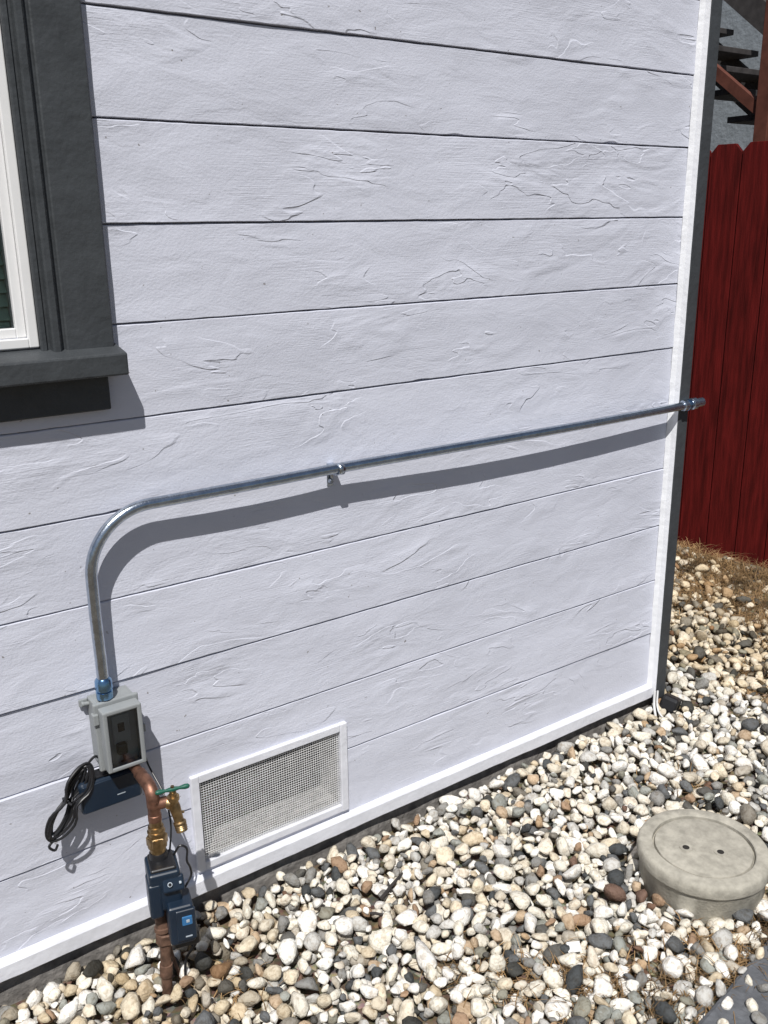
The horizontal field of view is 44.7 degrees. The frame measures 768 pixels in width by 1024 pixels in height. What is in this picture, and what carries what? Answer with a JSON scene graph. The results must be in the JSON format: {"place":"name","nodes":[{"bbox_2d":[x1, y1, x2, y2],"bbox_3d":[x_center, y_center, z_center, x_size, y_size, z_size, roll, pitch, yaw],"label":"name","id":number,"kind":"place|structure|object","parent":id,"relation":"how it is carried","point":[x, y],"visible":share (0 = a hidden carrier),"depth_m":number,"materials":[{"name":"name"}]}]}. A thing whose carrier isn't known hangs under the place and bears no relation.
{"place":"outdoors","nodes":[
{"label":"outdoors","id":0,"kind":"place"},
{"bbox_2d":[0,27,38,347],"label":"window frame","id":1,"kind":"object","parent":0,"point":[9,151],"visible":0.71,"depth_m":1.68,"materials":[{"name":"white plastic"}]},
{"bbox_2d":[0,128,25,337],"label":"window sash","id":2,"kind":"object","parent":1,"relation":"in","point":[11,279],"depth_m":1.71,"materials":[{"name":"white plastic"}]},
{"bbox_2d":[0,327,15,338],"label":"window sash bottom","id":3,"kind":"object","parent":2,"relation":"attached to","point":[7,332],"depth_m":1.74,"materials":[{"name":"white plastic"}]},
{"bbox_2d":[0,338,28,349],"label":"window frame bottom","id":4,"kind":"object","parent":1,"relation":"attached to","point":[9,344],"depth_m":1.74,"materials":[{"name":"white plastic"}]},
{"bbox_2d":[0,544,767,1023],"bbox_3d":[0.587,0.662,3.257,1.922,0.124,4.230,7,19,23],"label":"gravel","id":5,"kind":"structure","parent":0,"point":[618,884],"depth_m":2.28,"materials":[{"name":"gravel"}]},
{"bbox_2d":[129,764,172,1005],"bbox_3d":[-0.521,0.836,2.088,0.063,0.604,0.221,-12,21,-33],"label":"copper water pipe","id":6,"kind":"object","parent":5,"relation":"on","point":[156,839],"visible":0.9,"depth_m":1.98,"materials":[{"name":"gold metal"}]},
{"bbox_2d":[144,757,199,977],"bbox_3d":[-0.475,0.782,2.053,0.100,0.548,0.230,-6,18,-16],"label":"water shutoff valve","id":7,"kind":"object","parent":6,"relation":"attached to","point":[168,891],"visible":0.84,"depth_m":1.97,"materials":[{"name":"blue plastic"}]},
{"bbox_2d":[155,783,189,833],"bbox_3d":[-0.443,0.626,1.970,0.070,0.106,0.036,-2,17,-5],"label":"hose spigot","id":8,"kind":"object","parent":6,"relation":"attached to","point":[173,806],"visible":1,"depth_m":1.96,"materials":[{"name":"gold metal"}]},
{"bbox_2d":[0,698,652,1005],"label":"foundation","id":9,"kind":"object","parent":5,"relation":"on","point":[16,989],"visible":0.3,"depth_m":2.44,"materials":[{"name":"concrete"}]},
{"bbox_2d":[0,684,651,982],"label":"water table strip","id":10,"kind":"object","parent":9,"relation":"on","point":[26,959],"visible":0.86,"depth_m":2.44,"materials":[{"name":"white paint"}]},
{"bbox_2d":[0,0,699,957],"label":"siding boards","id":11,"kind":"object","parent":10,"relation":"on","point":[340,230],"visible":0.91,"depth_m":2.20,"materials":[{"name":"white paint"}]},
{"bbox_2d":[0,252,8,321],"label":"dark room window","id":12,"kind":"structure","parent":11,"relation":"attached to","point":[3,294],"depth_m":1.77,"materials":[{"name":"black glass"}]},
{"bbox_2d":[0,267,4,278],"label":"blind slat","id":13,"kind":"object","parent":12,"relation":"attached to","point":[2,276],"visible":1,"depth_m":1.73,"materials":[{"name":"plastic"}]},
{"bbox_2d":[0,281,6,292],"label":"blind slat","id":14,"kind":"object","parent":12,"relation":"attached to","point":[2,287],"visible":1,"depth_m":1.74,"materials":[{"name":"plastic"}]},
{"bbox_2d":[0,295,8,306],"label":"blind slat","id":15,"kind":"object","parent":12,"relation":"attached to","point":[3,301],"visible":1,"depth_m":1.75,"materials":[{"name":"plastic"}]},
{"bbox_2d":[0,308,10,320],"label":"blind slat","id":16,"kind":"object","parent":12,"relation":"attached to","point":[4,314],"visible":1,"depth_m":1.75,"materials":[{"name":"plastic"}]},
{"bbox_2d":[0,322,10,327],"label":"blind slat","id":17,"kind":"object","parent":12,"relation":"attached to","point":[4,324],"visible":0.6,"depth_m":1.76,"materials":[{"name":"grey plastic"}]},
{"bbox_2d":[0,377,110,422],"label":"window apron","id":18,"kind":"object","parent":11,"relation":"attached to","point":[25,402],"depth_m":1.79,"materials":[{"name":"grey wood"}]},
{"bbox_2d":[0,0,113,351],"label":"window casing","id":19,"kind":"object","parent":11,"relation":"attached to","point":[43,41],"depth_m":1.70,"materials":[{"name":"grey wood"}]},
{"bbox_2d":[0,343,128,387],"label":"window sill","id":20,"kind":"structure","parent":11,"relation":"attached to","point":[27,367],"depth_m":1.74,"materials":[{"name":"grey wood"}]},
{"bbox_2d":[45,755,97,851],"bbox_3d":[-0.650,0.615,1.996,0.165,0.183,0.042,-12,21,-33],"label":"power cable","id":21,"kind":"object","parent":11,"relation":"attached to","point":[79,773],"visible":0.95,"depth_m":1.98,"materials":[{"name":"black rubber"}]},
{"bbox_2d":[78,685,146,773],"bbox_3d":[-0.577,0.469,2.006,0.118,0.160,0.091,-12,21,-33],"label":"electrical outlet box","id":22,"kind":"object","parent":11,"relation":"attached to","point":[117,727],"visible":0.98,"depth_m":1.98,"materials":[{"name":"grey plastic"}]},
{"bbox_2d":[74,768,141,814],"bbox_3d":[-0.605,0.600,2.048,0.136,0.080,0.051,-12,21,-33],"label":"power adapter","id":23,"kind":"object","parent":22,"relation":"attached to","point":[108,790],"visible":0.59,"depth_m":2.02,"materials":[{"name":"blue plastic"}]},
{"bbox_2d":[189,721,348,872],"bbox_3d":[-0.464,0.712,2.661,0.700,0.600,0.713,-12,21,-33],"label":"crawlspace vent","id":24,"kind":"object","parent":11,"relation":"in","point":[324,751],"visible":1,"depth_m":2.37,"materials":[{"name":"white metal"}]},
{"bbox_2d":[85,397,705,701],"bbox_3d":[0.189,0.017,2.454,1.969,0.426,0.065,-12,21,-33],"label":"electrical conduit","id":25,"kind":"object","parent":11,"relation":"attached to","point":[103,679],"visible":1,"depth_m":2.07,"materials":[{"name":"metal"}]},
{"bbox_2d":[370,872,402,915],"bbox_3d":[0.007,0.956,2.340,0.048,0.016,0.168,4,18,14],"label":"fallen twig","id":26,"kind":"object","parent":5,"relation":"on","point":[387,890],"visible":1,"depth_m":2.35,"materials":[{"name":"grey wood"}]},
{"bbox_2d":[178,537,767,1023],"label":"dry grass","id":27,"kind":"structure","parent":5,"relation":"on","point":[706,555],"depth_m":2.20,"materials":[{"name":"plant"}]},
{"bbox_2d":[566,941,581,952],"bbox_3d":[0.435,0.997,2.140,0.030,0.010,0.036,0,17,3],"label":"paper tag","id":28,"kind":"object","parent":5,"relation":"on","point":[574,946],"visible":1,"depth_m":2.14,"materials":[{"name":"white paper"}]},
{"bbox_2d":[653,690,680,737],"bbox_3d":[0.931,0.666,3.112,0.087,0.088,0.234,7,19,25],"label":"ground cable","id":29,"kind":"object","parent":5,"relation":"on","point":[670,703],"visible":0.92,"depth_m":3.16,"materials":[{"name":"white plastic"}]},
{"bbox_2d":[647,0,722,697],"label":"corner board","id":30,"kind":"object","parent":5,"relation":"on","point":[707,117],"visible":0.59,"depth_m":2.82,"materials":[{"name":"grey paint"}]},
{"bbox_2d":[637,809,767,931],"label":"concrete utility cover","id":31,"kind":"object","parent":5,"relation":"on","point":[702,864],"visible":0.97,"depth_m":2.29,"materials":[{"name":"grey concrete"}]},
{"bbox_2d":[677,141,767,567],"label":"wooden fence","id":32,"kind":"object","parent":5,"relation":"on","point":[724,498],"visible":0.06,"depth_m":4.43,"materials":[{"name":"red wood"}]},
{"bbox_2d":[698,941,767,1023],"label":"concrete path","id":33,"kind":"structure","parent":0,"point":[739,997],"depth_m":2.00,"materials":[{"name":"grey concrete"}]},
{"bbox_2d":[710,0,765,151],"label":"neighbor house","id":34,"kind":"structure","parent":0,"point":[743,20],"depth_m":7.82,"materials":[{"name":"grey paint"}]},
{"bbox_2d":[714,0,767,141],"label":"outdoor staircase","id":35,"kind":"structure","parent":0,"point":[742,86],"depth_m":6.42,"materials":[{"name":"brown wood"}]}
]}

